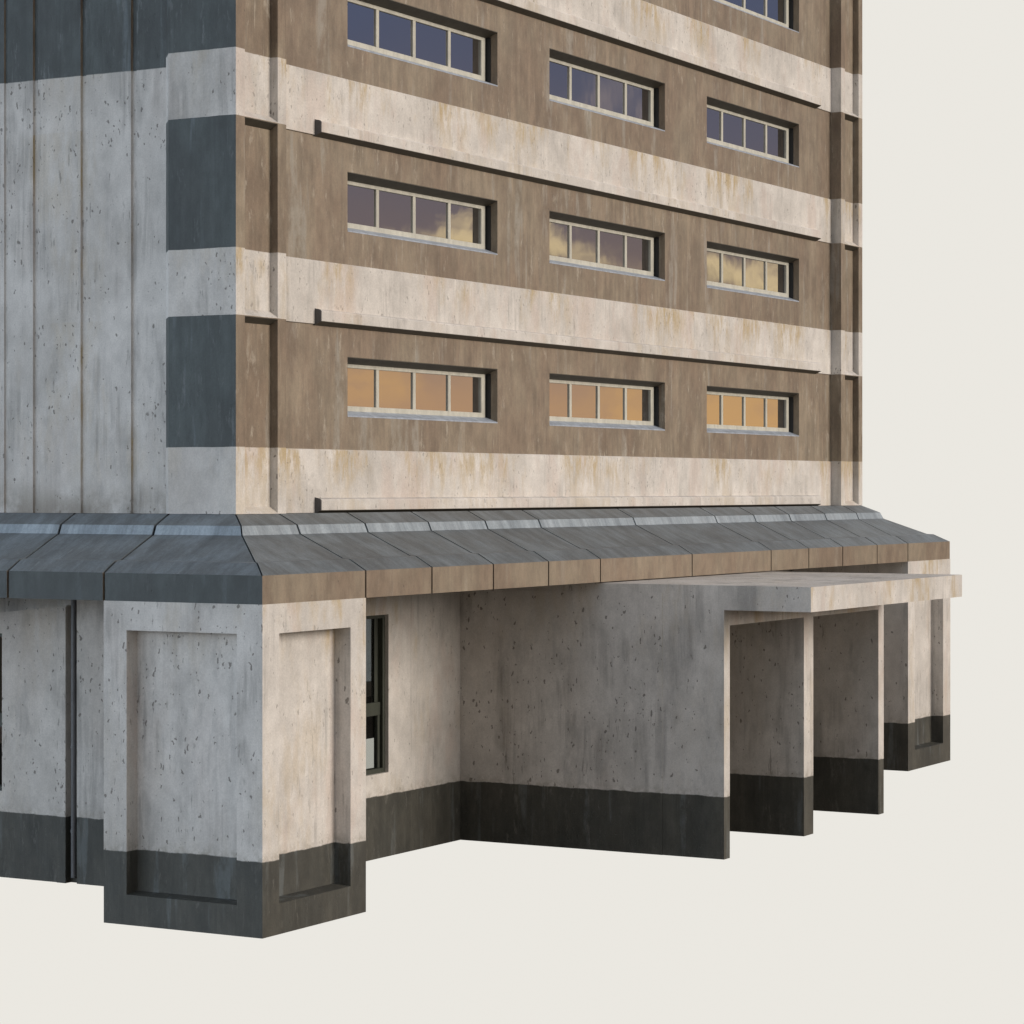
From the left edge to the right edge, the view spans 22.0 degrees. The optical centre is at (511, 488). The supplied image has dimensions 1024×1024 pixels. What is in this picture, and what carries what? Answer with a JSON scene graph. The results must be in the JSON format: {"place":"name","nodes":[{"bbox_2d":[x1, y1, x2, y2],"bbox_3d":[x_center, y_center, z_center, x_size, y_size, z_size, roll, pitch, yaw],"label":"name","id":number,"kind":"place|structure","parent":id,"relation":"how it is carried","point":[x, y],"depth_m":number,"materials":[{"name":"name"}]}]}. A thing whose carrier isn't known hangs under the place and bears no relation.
{"place":"outdoors","nodes":[
{"label":"outdoors","id":0,"kind":"place"},
{"bbox_2d":[0,0,961,938],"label":"concrete building","id":1,"kind":"structure","parent":0,"point":[452,408],"depth_m":49.67,"materials":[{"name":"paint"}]},
{"bbox_2d":[0,633,1,790],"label":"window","id":2,"kind":"structure","parent":1,"relation":"in","point":[0,633],"depth_m":47.63,"materials":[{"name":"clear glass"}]},
{"bbox_2d":[366,615,384,774],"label":"window","id":3,"kind":"structure","parent":1,"relation":"in","point":[376,708],"depth_m":50.16,"materials":[{"name":"black metal"}]},
{"bbox_2d":[348,357,497,422],"bbox_3d":[-1.799,-1.813,49.276,0.459,1.063,5.369,0,0,29],"label":"window","id":4,"kind":"structure","parent":1,"relation":"in","point":[386,391],"depth_m":49.35,"materials":[{"name":"glass"}]},
{"bbox_2d":[348,172,497,254],"bbox_3d":[-1.799,-5.101,49.276,0.459,1.063,5.369,0,0,29],"label":"window","id":5,"kind":"structure","parent":1,"relation":"in","point":[386,212],"depth_m":49.34,"materials":[{"name":"glass"}]},
{"bbox_2d":[348,0,497,86],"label":"window","id":6,"kind":"structure","parent":1,"relation":"in","point":[374,29],"depth_m":49.46,"materials":[{"name":"glass"}]},
{"bbox_2d":[549,373,664,430],"bbox_3d":[1.863,-1.813,55.780,0.459,1.063,5.305,0,0,29],"label":"window","id":7,"kind":"structure","parent":1,"relation":"in","point":[572,402],"depth_m":55.92,"materials":[{"name":"glass"}]},
{"bbox_2d":[549,211,664,280],"bbox_3d":[1.863,-5.101,55.780,0.459,1.063,5.305,0,0,29],"label":"window","id":8,"kind":"structure","parent":1,"relation":"in","point":[571,244],"depth_m":55.92,"materials":[{"name":"glass"}]},
{"bbox_2d":[549,48,664,130],"bbox_3d":[1.863,-8.389,55.780,0.459,1.063,5.305,0,0,29],"label":"window","id":9,"kind":"structure","parent":1,"relation":"in","point":[576,86],"depth_m":55.92,"materials":[{"name":"glass"}]},
{"bbox_2d":[707,386,798,436],"bbox_3d":[5.523,-1.813,62.280,0.459,1.063,5.283,0,0,29],"label":"window","id":10,"kind":"structure","parent":1,"relation":"in","point":[730,412],"depth_m":62.50,"materials":[{"name":"glass"}]},
{"bbox_2d":[707,241,798,301],"bbox_3d":[5.523,-5.101,62.280,0.459,1.063,5.283,0,0,29],"label":"window","id":11,"kind":"structure","parent":1,"relation":"in","point":[727,271],"depth_m":62.50,"materials":[{"name":"glass"}]},
{"bbox_2d":[707,96,798,166],"bbox_3d":[5.523,-8.389,62.280,0.459,1.063,5.283,0,0,29],"label":"window","id":12,"kind":"structure","parent":1,"relation":"in","point":[728,129],"depth_m":62.50,"materials":[{"name":"glass"}]},
{"bbox_2d":[714,0,798,32],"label":"window","id":13,"kind":"structure","parent":1,"relation":"in","point":[779,12],"depth_m":63.56,"materials":[{"name":"glass"}]},
{"bbox_2d":[0,0,1023,1023],"label":"sky","id":14,"kind":"structure","parent":0,"point":[912,912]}
]}

